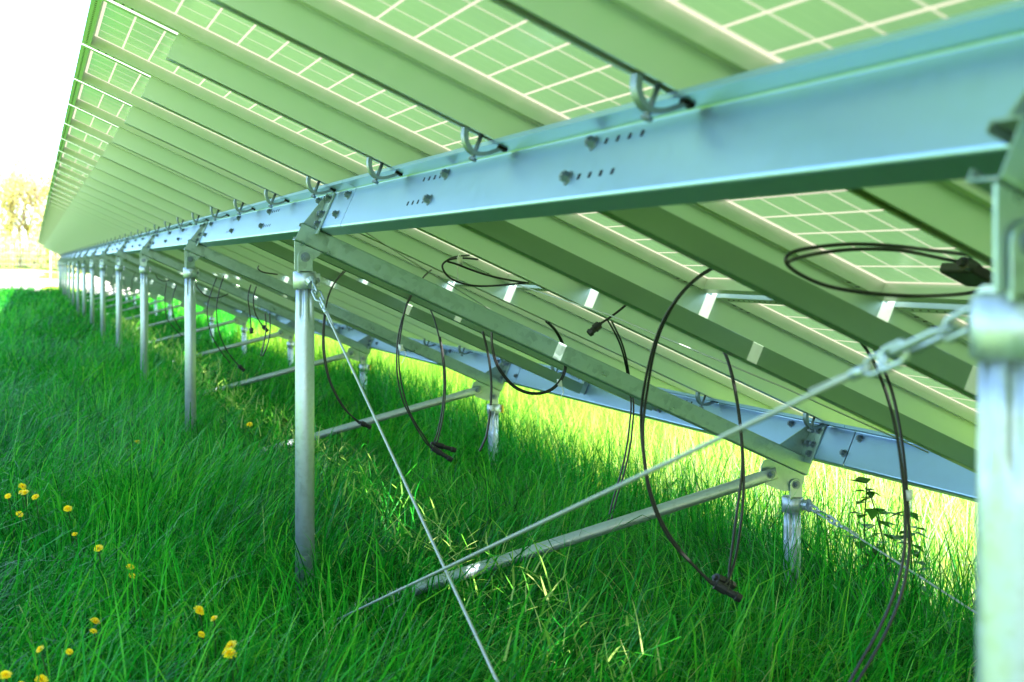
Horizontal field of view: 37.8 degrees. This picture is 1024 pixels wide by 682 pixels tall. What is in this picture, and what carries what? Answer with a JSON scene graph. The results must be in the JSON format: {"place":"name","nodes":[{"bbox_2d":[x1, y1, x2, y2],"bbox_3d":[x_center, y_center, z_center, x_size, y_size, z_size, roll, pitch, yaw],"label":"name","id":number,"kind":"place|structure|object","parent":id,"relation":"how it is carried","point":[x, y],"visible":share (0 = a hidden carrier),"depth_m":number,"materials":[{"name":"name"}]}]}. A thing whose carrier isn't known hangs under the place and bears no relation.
{"place":"outdoors","nodes":[
{"label":"outdoors","id":0,"kind":"place"},
{"bbox_2d":[0,0,90,246],"label":"sky","id":1,"kind":"structure","parent":0,"point":[40,40],"materials":[{"name":"white"}]},
{"bbox_2d":[0,270,158,296],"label":"path","id":2,"kind":"structure","parent":0,"point":[18,276],"depth_m":57.35,"materials":[{"name":"white"}]},
{"bbox_2d":[99,314,757,681],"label":"seed grass","id":3,"kind":"structure","parent":0,"point":[546,632],"depth_m":4.84,"materials":[{"name":"green plant"}]},
{"bbox_2d":[0,247,975,681],"bbox_3d":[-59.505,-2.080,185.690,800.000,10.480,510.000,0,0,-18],"label":"ground","id":4,"kind":"structure","parent":0,"point":[54,273],"depth_m":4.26,"materials":[{"name":"green plant"}]},
{"bbox_2d":[0,138,35,267],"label":"bush","id":5,"kind":"object","parent":4,"relation":"on","point":[5,232],"visible":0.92,"depth_m":63.19,"materials":[{"name":"beige plant"}]},
{"bbox_2d":[0,236,46,284],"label":"fence panel","id":6,"kind":"object","parent":4,"relation":"on","point":[21,247],"visible":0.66,"depth_m":54.17,"materials":[{"name":"silver metal"}]},
{"bbox_2d":[0,156,57,267],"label":"bush","id":7,"kind":"object","parent":4,"relation":"on","point":[14,200],"visible":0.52,"depth_m":63.53,"materials":[{"name":"beige plant"}]},
{"bbox_2d":[0,147,75,272],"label":"bush","id":8,"kind":"object","parent":4,"relation":"on","point":[38,210],"visible":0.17,"depth_m":62.57,"materials":[{"name":"beige plant"}]},
{"bbox_2d":[90,260,95,328],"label":"front post","id":9,"kind":"object","parent":4,"relation":"on","point":[92,266],"visible":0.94,"depth_m":20.64,"materials":[{"name":"silver metal"}]},
{"bbox_2d":[100,259,106,342],"bbox_3d":[-4.766,-0.270,17.424,0.084,1.364,0.088,0,0,-4],"label":"front post","id":10,"kind":"object","parent":4,"relation":"on","point":[103,267],"visible":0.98,"depth_m":17.40,"materials":[{"name":"silver metal"}]},
{"bbox_2d":[115,259,124,353],"bbox_3d":[-3.726,-0.099,14.188,0.084,1.364,0.088,0,0,-2],"label":"front post","id":11,"kind":"object","parent":4,"relation":"on","point":[119,268],"visible":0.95,"depth_m":14.17,"materials":[{"name":"silver metal"}]},
{"bbox_2d":[139,257,150,382],"bbox_3d":[-2.688,0.071,10.953,0.085,1.364,0.089,0,0,-13],"label":"front post","id":12,"kind":"object","parent":4,"relation":"on","point":[144,269],"visible":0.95,"depth_m":10.93,"materials":[{"name":"silver metal"}]},
{"bbox_2d":[168,301,171,318],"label":"post","id":13,"kind":"object","parent":4,"relation":"on","point":[169,310],"visible":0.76,"depth_m":27.62,"materials":[{"name":"silver metal"}]},
{"bbox_2d":[76,251,171,302],"bbox_3d":[-7.073,-1.167,27.367,1.754,0.943,0.091,0,0,-18],"label":"rafter","id":14,"kind":"object","parent":13,"relation":"on","point":[167,298],"visible":0.47,"depth_m":27.39,"materials":[{"name":"metal"}]},
{"bbox_2d":[183,255,198,438],"bbox_3d":[-1.652,0.242,7.716,0.084,1.364,0.088,0,0,-23],"label":"front post","id":15,"kind":"object","parent":4,"relation":"on","point":[190,272],"visible":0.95,"depth_m":7.69,"materials":[{"name":"silver metal"}]},
{"bbox_2d":[209,313,214,341],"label":"post","id":16,"kind":"object","parent":4,"relation":"on","point":[211,319],"visible":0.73,"depth_m":21.14,"materials":[{"name":"silver metal"}]},
{"bbox_2d":[89,248,215,315],"bbox_3d":[-4.998,-0.827,20.893,1.754,0.943,0.091,0,0,-18],"label":"rafter","id":17,"kind":"object","parent":16,"relation":"on","point":[94,257],"visible":0.56,"depth_m":20.90,"materials":[{"name":"metal"}]},
{"bbox_2d":[178,331,282,359],"bbox_3d":[-2.953,0.117,14.394,1.500,0.426,0.042,0,0,-18],"label":"diagonal brace","id":18,"kind":"object","parent":4,"relation":"on","point":[250,341],"visible":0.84,"depth_m":14.49,"materials":[{"name":"silver metal"}]},
{"bbox_2d":[241,322,247,358],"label":"post","id":19,"kind":"object","parent":4,"relation":"on","point":[244,329],"visible":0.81,"depth_m":17.90,"materials":[{"name":"silver metal"}]},
{"bbox_2d":[100,245,248,324],"bbox_3d":[-3.961,-0.656,17.656,1.754,0.943,0.091,0,0,-18],"label":"rafter","id":20,"kind":"object","parent":19,"relation":"on","point":[241,317],"visible":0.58,"depth_m":17.66,"materials":[{"name":"metal"}]},
{"bbox_2d":[174,351,353,399],"bbox_3d":[-1.915,0.288,11.157,1.500,0.426,0.042,0,0,-18],"label":"diagonal brace","id":21,"kind":"object","parent":4,"relation":"on","point":[292,369],"visible":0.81,"depth_m":11.20,"materials":[{"name":"silver metal"}]},
{"bbox_2d":[287,335,294,366],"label":"post","id":22,"kind":"object","parent":4,"relation":"on","point":[290,344],"visible":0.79,"depth_m":14.67,"materials":[{"name":"silver metal"}]},
{"bbox_2d":[115,241,294,338],"bbox_3d":[-2.923,-0.485,14.419,1.754,0.943,0.091,0,0,-18],"label":"rafter","id":23,"kind":"object","parent":22,"relation":"on","point":[289,327],"visible":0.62,"depth_m":14.44,"materials":[{"name":"metal"}]},
{"bbox_2d":[108,238,129,254],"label":"purlin","id":24,"kind":"object","parent":23,"relation":"attached to","point":[114,248],"visible":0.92,"depth_m":15.66,"materials":[{"name":"silver metal"}]},
{"bbox_2d":[60,216,259,307],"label":"mounting rail","id":25,"kind":"object","parent":24,"relation":"attached to","point":[105,239],"visible":0.39,"depth_m":17.28,"materials":[{"name":"silver metal"}]},
{"bbox_2d":[67,205,314,318],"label":"mounting rail","id":26,"kind":"object","parent":24,"relation":"attached to","point":[119,233],"visible":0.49,"depth_m":13.90,"materials":[{"name":"silver metal"}]},
{"bbox_2d":[251,307,290,323],"bbox_3d":[-2.561,-0.256,16.101,0.052,0.302,3.548,0,0,-18],"label":"purlin","id":27,"kind":"object","parent":23,"relation":"attached to","point":[282,319],"visible":0.25,"depth_m":15.78,"materials":[{"name":"silver metal"}]},
{"bbox_2d":[129,253,277,318],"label":"stiffening beam","id":28,"kind":"structure","parent":27,"relation":"attached to","point":[202,285],"depth_m":15.67,"materials":[{"name":"silver metal"}]},
{"bbox_2d":[293,250,319,616],"bbox_3d":[-0.612,0.412,4.478,0.084,1.364,0.088,0,0,-18],"label":"front post","id":29,"kind":"object","parent":4,"relation":"on","point":[304,421],"visible":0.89,"depth_m":4.46,"materials":[{"name":"silver metal"}]},
{"bbox_2d":[305,275,498,681],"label":"guy wire","id":30,"kind":"object","parent":29,"relation":"attached to","point":[311,281],"visible":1,"depth_m":3.42,"materials":[{"name":"grey metal"}]},
{"bbox_2d":[237,386,481,456],"bbox_3d":[-0.878,0.458,7.920,1.500,0.426,0.042,0,0,-18],"label":"diagonal brace","id":31,"kind":"object","parent":4,"relation":"on","point":[469,392],"visible":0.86,"depth_m":7.99,"materials":[{"name":"silver metal"}]},
{"bbox_2d":[359,356,368,404],"bbox_3d":[-1.131,0.547,11.453,0.084,0.864,0.088,0,0,-18],"label":"post","id":32,"kind":"object","parent":4,"relation":"on","point":[365,365],"visible":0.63,"depth_m":11.43,"materials":[{"name":"silver metal"}]},
{"bbox_2d":[140,234,373,360],"bbox_3d":[-1.886,-0.315,11.182,1.754,0.943,0.091,0,0,-18],"label":"rafter","id":33,"kind":"object","parent":32,"relation":"on","point":[148,254],"visible":0.76,"depth_m":11.18,"materials":[{"name":"metal"}]},
{"bbox_2d":[125,230,159,253],"bbox_3d":[-3.062,-0.800,12.293,0.052,0.302,3.490,0,0,-18],"label":"purlin","id":34,"kind":"object","parent":33,"relation":"attached to","point":[135,245],"visible":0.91,"depth_m":12.29,"materials":[{"name":"silver metal"}]},
{"bbox_2d":[77,188,160,235],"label":"mounting rail","id":35,"kind":"object","parent":34,"relation":"attached to","point":[116,210],"visible":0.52,"depth_m":10.67,"materials":[{"name":"silver metal"}]},
{"bbox_2d":[74,193,353,330],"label":"mounting rail","id":36,"kind":"object","parent":34,"relation":"on","point":[138,227],"visible":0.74,"depth_m":11.47,"materials":[{"name":"silver metal"}]},
{"bbox_2d":[314,319,378,349],"bbox_3d":[-1.524,-0.086,12.864,0.052,0.302,3.548,0,0,-18],"label":"purlin","id":37,"kind":"object","parent":33,"relation":"attached to","point":[355,335],"visible":0.3,"depth_m":12.22,"materials":[{"name":"silver metal"}]},
{"bbox_2d":[69,202,328,320],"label":"mounting rail","id":38,"kind":"object","parent":37,"relation":"attached to","point":[174,253],"visible":0.49,"depth_m":13.32,"materials":[{"name":"silver metal"}]},
{"bbox_2d":[71,199,341,325],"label":"mounting rail","id":39,"kind":"object","parent":37,"relation":"attached to","point":[104,217],"visible":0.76,"depth_m":12.35,"materials":[{"name":"silver metal"}]},
{"bbox_2d":[155,251,340,332],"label":"stiffening beam","id":40,"kind":"structure","parent":37,"relation":"attached to","point":[245,290],"depth_m":12.41,"materials":[{"name":"silver metal"}]},
{"bbox_2d":[8,356,975,681],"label":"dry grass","id":41,"kind":"structure","parent":4,"relation":"on","point":[540,588],"depth_m":4.10,"materials":[{"name":"green plant"}]},
{"bbox_2d":[487,393,500,468],"bbox_3d":[-0.094,0.718,8.216,0.084,0.864,0.088,0,0,-18],"label":"post","id":42,"kind":"object","parent":4,"relation":"on","point":[497,409],"visible":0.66,"depth_m":8.19,"materials":[{"name":"silver metal"}]},
{"bbox_2d":[184,222,510,399],"bbox_3d":[-0.848,-0.145,7.945,1.754,0.943,0.091,0,0,-18],"label":"rafter","id":43,"kind":"object","parent":42,"relation":"on","point":[195,248],"visible":0.79,"depth_m":7.96,"materials":[{"name":"metal"}]},
{"bbox_2d":[153,216,214,250],"bbox_3d":[-2.024,-0.630,9.056,0.052,0.302,3.490,0,0,-18],"label":"purlin","id":44,"kind":"object","parent":43,"relation":"attached to","point":[176,238],"visible":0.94,"depth_m":8.85,"materials":[{"name":"silver metal"}]},
{"bbox_2d":[376,337,522,386],"bbox_3d":[-0.486,0.085,9.627,0.052,0.302,3.548,0,0,-18],"label":"purlin","id":45,"kind":"object","parent":43,"relation":"attached to","point":[478,360],"visible":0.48,"depth_m":9.02,"materials":[{"name":"silver metal"}]},
{"bbox_2d":[80,182,429,341],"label":"mounting rail","id":46,"kind":"object","parent":45,"relation":"attached to","point":[112,201],"visible":0.45,"depth_m":10.10,"materials":[{"name":"silver metal"}]},
{"bbox_2d":[53,169,83,187],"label":"solar panel","id":47,"kind":"object","parent":46,"relation":"attached to","point":[67,178],"visible":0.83,"depth_m":10.52,"materials":[{"name":"green glass"}]},
{"bbox_2d":[84,175,465,348],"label":"mounting rail","id":48,"kind":"object","parent":45,"relation":"attached to","point":[164,216],"visible":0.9,"depth_m":9.34,"materials":[{"name":"silver metal"}]},
{"bbox_2d":[54,160,87,181],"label":"solar panel","id":49,"kind":"object","parent":48,"relation":"attached to","point":[70,171],"visible":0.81,"depth_m":9.72,"materials":[{"name":"green glass"}]},
{"bbox_2d":[89,167,489,355],"bbox_3d":[-1.071,-0.358,8.620,2.636,1.210,0.045,0,0,-18],"label":"mounting rail","id":50,"kind":"object","parent":45,"relation":"attached to","point":[178,212],"visible":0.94,"depth_m":8.46,"materials":[{"name":"silver metal"}]},
{"bbox_2d":[56,150,93,174],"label":"solar panel","id":51,"kind":"object","parent":50,"relation":"attached to","point":[73,162],"visible":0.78,"depth_m":8.91,"materials":[{"name":"green glass"}]},
{"bbox_2d":[177,249,409,351],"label":"stiffening beam","id":52,"kind":"structure","parent":45,"relation":"attached to","point":[292,299],"depth_m":9.96,"materials":[{"name":"silver metal"}]},
{"bbox_2d":[95,156,550,365],"bbox_3d":[-0.816,-0.316,7.825,2.636,1.210,0.045,0,0,-18],"label":"mounting rail","id":53,"kind":"object","parent":45,"relation":"attached to","point":[146,184],"visible":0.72,"depth_m":7.54,"materials":[{"name":"silver metal"}]},
{"bbox_2d":[58,138,203,203],"bbox_3d":[-1.623,-0.704,7.998,1.534,0.738,0.807,0,0,-18],"label":"solar panel","id":54,"kind":"object","parent":53,"relation":"attached to","point":[78,152],"visible":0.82,"depth_m":8.08,"materials":[{"name":"green glass"}]},
{"bbox_2d":[340,467,777,617],"bbox_3d":[0.160,0.629,4.683,1.500,0.426,0.042,0,0,-18],"label":"diagonal brace","id":55,"kind":"object","parent":4,"relation":"on","point":[697,498],"visible":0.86,"depth_m":4.72,"materials":[{"name":"silver metal"}]},
{"bbox_2d":[782,479,803,598],"bbox_3d":[0.944,0.888,4.979,0.084,0.864,0.088,0,0,-18],"label":"post","id":56,"kind":"object","parent":4,"relation":"on","point":[796,498],"visible":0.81,"depth_m":4.96,"materials":[{"name":"silver metal"}]},
{"bbox_2d":[293,193,825,490],"bbox_3d":[0.189,0.026,4.708,1.754,0.943,0.091,0,0,-18],"label":"rafter","id":57,"kind":"object","parent":56,"relation":"on","point":[789,459],"visible":0.88,"depth_m":4.69,"materials":[{"name":"metal"}]},
{"bbox_2d":[206,180,355,245],"bbox_3d":[-0.987,-0.459,5.819,0.052,0.302,3.490,0,0,-18],"label":"purlin","id":58,"kind":"object","parent":57,"relation":"attached to","point":[263,222],"visible":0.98,"depth_m":5.30,"materials":[{"name":"silver metal"}]},
{"bbox_2d":[102,143,562,373],"bbox_3d":[-0.562,-0.274,7.030,2.636,1.210,0.045,0,0,-18],"label":"mounting rail","id":59,"kind":"object","parent":58,"relation":"attached to","point":[158,174],"visible":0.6,"depth_m":6.70,"materials":[{"name":"silver metal"}]},
{"bbox_2d":[61,123,214,208],"bbox_3d":[-1.368,-0.662,7.202,1.534,0.738,0.807,0,0,-18],"label":"solar panel","id":60,"kind":"object","parent":59,"relation":"attached to","point":[82,139],"visible":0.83,"depth_m":7.26,"materials":[{"name":"green glass"}]},
{"bbox_2d":[112,127,685,392],"bbox_3d":[-0.307,-0.233,6.235,2.636,1.210,0.045,0,0,-18],"label":"mounting rail","id":61,"kind":"object","parent":58,"relation":"attached to","point":[179,164],"visible":0.47,"depth_m":5.99,"materials":[{"name":"silver metal"}]},
{"bbox_2d":[64,103,245,205],"bbox_3d":[-1.113,-0.620,6.407,1.534,0.738,0.807,0,0,-18],"label":"solar panel","id":62,"kind":"object","parent":61,"relation":"attached to","point":[90,124],"visible":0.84,"depth_m":6.54,"materials":[{"name":"green glass"}]},
{"bbox_2d":[124,106,773,409],"bbox_3d":[-0.052,-0.191,5.440,2.636,1.210,0.045,0,0,-18],"label":"mounting rail","id":63,"kind":"object","parent":58,"relation":"attached to","point":[275,184],"visible":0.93,"depth_m":5.37,"materials":[{"name":"silver metal"}]},
{"bbox_2d":[68,78,460,281],"bbox_3d":[-0.858,-0.578,5.612,1.534,0.738,0.807,0,0,-18],"label":"solar panel","id":64,"kind":"object","parent":63,"relation":"attached to","point":[99,103],"visible":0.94,"depth_m":5.79,"materials":[{"name":"green glass"}]},
{"bbox_2d":[455,282,703,395],"bbox_3d":[0.513,0.055,6.055,1.322,0.644,0.807,0,0,-18],"label":"solar panel","id":65,"kind":"object","parent":63,"relation":"attached to","point":[572,336],"visible":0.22,"depth_m":6.37,"materials":[{"name":"green glass"}]},
{"bbox_2d":[515,363,862,470],"bbox_3d":[0.551,0.255,6.390,0.052,0.302,3.548,0,0,-18],"label":"purlin","id":66,"kind":"object","parent":63,"relation":"attached to","point":[834,444],"visible":0.58,"depth_m":5.56,"materials":[{"name":"silver metal"}]},
{"bbox_2d":[249,241,588,393],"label":"stiffening beam","id":67,"kind":"structure","parent":66,"relation":"attached to","point":[367,291],"depth_m":6.75,"materials":[{"name":"silver metal"}]},
{"bbox_2d":[322,270,371,428],"bbox_3d":[-0.747,0.030,6.450,0.213,0.689,0.364,0,0,-18],"label":"cable","id":68,"kind":"object","parent":67,"relation":"hanging from","point":[364,424],"visible":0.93,"depth_m":6.30,"materials":[{"name":"black rubber"}]},
{"bbox_2d":[279,239,656,410],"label":"stiffening beam","id":69,"kind":"structure","parent":66,"relation":"attached to","point":[448,315],"depth_m":5.93,"materials":[{"name":"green metal"}]},
{"bbox_2d":[396,269,456,461],"bbox_3d":[-0.301,0.089,5.895,0.210,0.761,0.389,0,0,17],"label":"cable","id":70,"kind":"object","parent":69,"relation":"hanging from","point":[436,447],"visible":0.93,"depth_m":5.80,"materials":[{"name":"black rubber"}]},
{"bbox_2d":[515,284,928,452],"bbox_3d":[0.530,0.068,3.912,1.096,0.448,0.158,0,0,12],"label":"mounting rail","id":71,"kind":"object","parent":66,"relation":"attached to","point":[722,362],"visible":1,"depth_m":3.86,"materials":[{"name":"grey metal"}]},
{"bbox_2d":[141,76,894,434],"bbox_3d":[0.203,-0.149,4.645,2.636,1.210,0.045,0,0,-18],"label":"mounting rail","id":72,"kind":"object","parent":58,"relation":"attached to","point":[237,130],"visible":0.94,"depth_m":4.56,"materials":[{"name":"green metal"}]},
{"bbox_2d":[74,43,533,284],"bbox_3d":[-0.603,-0.536,4.817,1.534,0.738,0.807,0,0,-18],"label":"solar panel","id":73,"kind":"object","parent":72,"relation":"attached to","point":[109,75],"visible":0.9,"depth_m":5.03,"materials":[{"name":"green glass"}]},
{"bbox_2d":[441,254,528,286],"bbox_3d":[-0.099,-0.224,4.763,0.325,0.109,0.123,0,0,-49],"label":"cable","id":74,"kind":"object","parent":73,"relation":"hanging from","point":[458,258],"visible":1,"depth_m":4.69,"materials":[{"name":"black rubber"}]},
{"bbox_2d":[479,331,495,451],"bbox_3d":[-0.083,0.180,5.331,0.075,0.430,0.027,0,0,-35],"label":"cable","id":75,"kind":"object","parent":73,"relation":"hanging from","point":[491,406],"visible":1,"depth_m":5.33,"materials":[{"name":"black rubber"}]},
{"bbox_2d":[490,321,566,398],"bbox_3d":[0.092,0.068,5.194,0.292,0.277,0.240,0,0,-18],"label":"cable","id":76,"kind":"object","parent":73,"relation":"hanging from","point":[556,385],"visible":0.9,"depth_m":5.27,"materials":[{"name":"black rubber"}]},
{"bbox_2d":[517,284,815,418],"bbox_3d":[0.768,0.096,5.260,1.322,0.644,0.807,0,0,-18],"label":"solar panel","id":77,"kind":"object","parent":72,"relation":"attached to","point":[673,356],"visible":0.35,"depth_m":5.59,"materials":[{"name":"green glass"}]},
{"bbox_2d":[607,320,634,520],"bbox_3d":[0.336,0.301,5.122,0.096,0.757,0.378,0,0,16],"label":"cable","id":78,"kind":"object","parent":77,"relation":"hanging from","point":[625,362],"visible":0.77,"depth_m":5.27,"materials":[{"name":"black rubber"}]},
{"bbox_2d":[800,499,975,613],"bbox_3d":[1.316,0.767,3.890,0.045,0.476,2.289,0,0,-18],"label":"guy wire","id":79,"kind":"object","parent":56,"relation":"attached to","point":[807,505],"visible":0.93,"depth_m":4.75,"materials":[{"name":"grey metal"}]},
{"bbox_2d":[846,476,909,602],"bbox_3d":[1.185,0.684,4.864,0.180,0.470,0.182,0,0,-18],"label":"weed","id":80,"kind":"object","parent":4,"relation":"on","point":[873,512],"visible":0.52,"depth_m":4.86,"materials":[{"name":"green plant"}]},
{"bbox_2d":[886,511,933,608],"bbox_3d":[1.253,0.730,4.689,0.156,0.393,0.173,0,0,15],"label":"weed","id":81,"kind":"object","parent":4,"relation":"on","point":[915,516],"visible":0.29,"depth_m":4.68,"materials":[{"name":"green plant"}]},
{"bbox_2d":[969,220,1023,681],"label":"front post","id":82,"kind":"object","parent":4,"relation":"on","point":[996,335],"visible":1,"depth_m":1.22,"materials":[{"name":"silver metal"}]},
{"bbox_2d":[318,285,1002,629],"bbox_3d":[-0.087,0.405,2.823,0.042,0.923,3.286,0,0,-18],"label":"guy wire","id":83,"kind":"object","parent":82,"relation":"attached to","point":[947,331],"visible":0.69,"depth_m":1.49,"materials":[{"name":"grey metal"}]},
{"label":"rear post","id":84,"kind":"object","parent":4,"relation":"on","visible":0},
{"bbox_2d":[966,92,1023,290],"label":"rafter","id":85,"kind":"object","parent":84,"relation":"on","point":[1004,189],"visible":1,"depth_m":1.21,"materials":[{"name":"metal"}]},
{"bbox_2d":[341,0,1023,233],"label":"purlin","id":86,"kind":"object","parent":85,"relation":"attached to","point":[925,103],"visible":1,"depth_m":1.78,"materials":[{"name":"metal"}]},
{"bbox_2d":[207,0,977,367],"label":"mounting rail","id":87,"kind":"object","parent":86,"relation":"attached to","point":[465,110],"visible":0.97,"depth_m":2.76,"materials":[{"name":"silver metal"}]},
{"bbox_2d":[112,0,763,295],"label":"solar panel","id":88,"kind":"object","parent":87,"relation":"attached to","point":[224,32],"visible":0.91,"depth_m":3.45,"materials":[{"name":"green glass"}]},
{"bbox_2d":[716,293,977,425],"bbox_3d":[1.278,0.180,3.670,1.322,0.644,0.807,0,0,-18],"label":"solar panel","id":89,"kind":"object","parent":87,"relation":"attached to","point":[828,340],"visible":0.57,"depth_m":3.91,"materials":[{"name":"green glass"}]},
{"bbox_2d":[893,302,968,344],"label":"solar panel","id":90,"kind":"object","parent":87,"relation":"attached to","point":[934,315],"visible":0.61,"depth_m":3.03,"materials":[{"name":"green glass"}]},
{"bbox_2d":[489,0,992,267],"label":"mounting rail","id":91,"kind":"object","parent":86,"relation":"attached to","point":[639,51],"visible":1,"depth_m":2.00,"materials":[{"name":"silver metal"}]},
{"bbox_2d":[294,0,1007,304],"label":"solar panel","id":92,"kind":"object","parent":91,"relation":"attached to","point":[510,61],"visible":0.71,"depth_m":2.67,"materials":[{"name":"green glass"}]},
{"bbox_2d":[848,344,912,681],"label":"cable","id":93,"kind":"object","parent":92,"relation":"hanging from","point":[907,495],"visible":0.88,"depth_m":2.92,"materials":[{"name":"black rubber"}]},
{"bbox_2d":[784,242,982,297],"bbox_3d":[0.647,-0.114,2.461,0.502,0.089,0.093,0,0,-33],"label":"cable","id":94,"kind":"object","parent":92,"relation":"hanging from","point":[968,264],"visible":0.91,"depth_m":2.41,"materials":[{"name":"black rubber"}]},
{"bbox_2d":[843,425,975,501],"bbox_3d":[1.589,0.426,3.153,0.052,0.302,3.548,0,0,-18],"label":"purlin","id":95,"kind":"object","parent":85,"relation":"attached to","point":[873,453],"visible":0.55,"depth_m":4.43,"materials":[{"name":"metal"}]},
{"bbox_2d":[166,33,976,448],"bbox_3d":[0.458,-0.107,3.849,2.636,1.210,0.045,0,0,-18],"label":"mounting rail","id":96,"kind":"object","parent":95,"relation":"attached to","point":[248,83],"visible":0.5,"depth_m":3.73,"materials":[{"name":"silver metal"}]},
{"bbox_2d":[81,0,387,174],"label":"solar panel","id":97,"kind":"object","parent":96,"relation":"attached to","point":[129,37],"visible":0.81,"depth_m":4.18,"materials":[{"name":"green glass"}]},
{"bbox_2d":[458,220,975,472],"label":"stiffening beam","id":98,"kind":"structure","parent":95,"relation":"attached to","point":[541,251],"depth_m":3.46,"materials":[{"name":"silver metal"}]},
{"bbox_2d":[640,268,744,601],"bbox_3d":[0.448,0.213,3.378,0.198,0.767,0.378,0,0,44],"label":"cable","id":99,"kind":"object","parent":98,"relation":"hanging from","point":[722,584],"visible":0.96,"depth_m":3.39,"materials":[{"name":"black rubber"}]},
{"bbox_2d":[597,206,977,401],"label":"stiffening beam","id":100,"kind":"structure","parent":95,"relation":"attached to","point":[681,236],"depth_m":2.56,"materials":[{"name":"silver metal"}]},
{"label":"rear post","id":101,"kind":"object","parent":4,"relation":"on","visible":0},
{"bbox_2d":[82,249,183,307],"bbox_3d":[-6.036,-0.997,24.130,1.754,0.943,0.091,0,0,-18],"label":"rafter","id":102,"kind":"object","parent":101,"relation":"on","point":[85,257],"visible":0.59,"depth_m":24.12,"materials":[{"name":"metal"}]},
{"bbox_2d":[231,319,975,618],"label":"meadow grass","id":103,"kind":"structure","parent":0,"point":[541,405],"depth_m":7.73,"materials":[{"name":"yellow plant"}]},
{"bbox_2d":[292,335,975,681],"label":"tall grass","id":104,"kind":"structure","parent":0,"point":[392,384],"depth_m":5.65,"materials":[{"name":"plant"}]},
{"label":"mounting rail","id":105,"kind":"object","parent":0,"visible":0},
{"bbox_2d":[607,0,1012,210],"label":"solar panel","id":106,"kind":"object","parent":105,"relation":"attached to","point":[741,36],"visible":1,"depth_m":1.90,"materials":[{"name":"green glass"}]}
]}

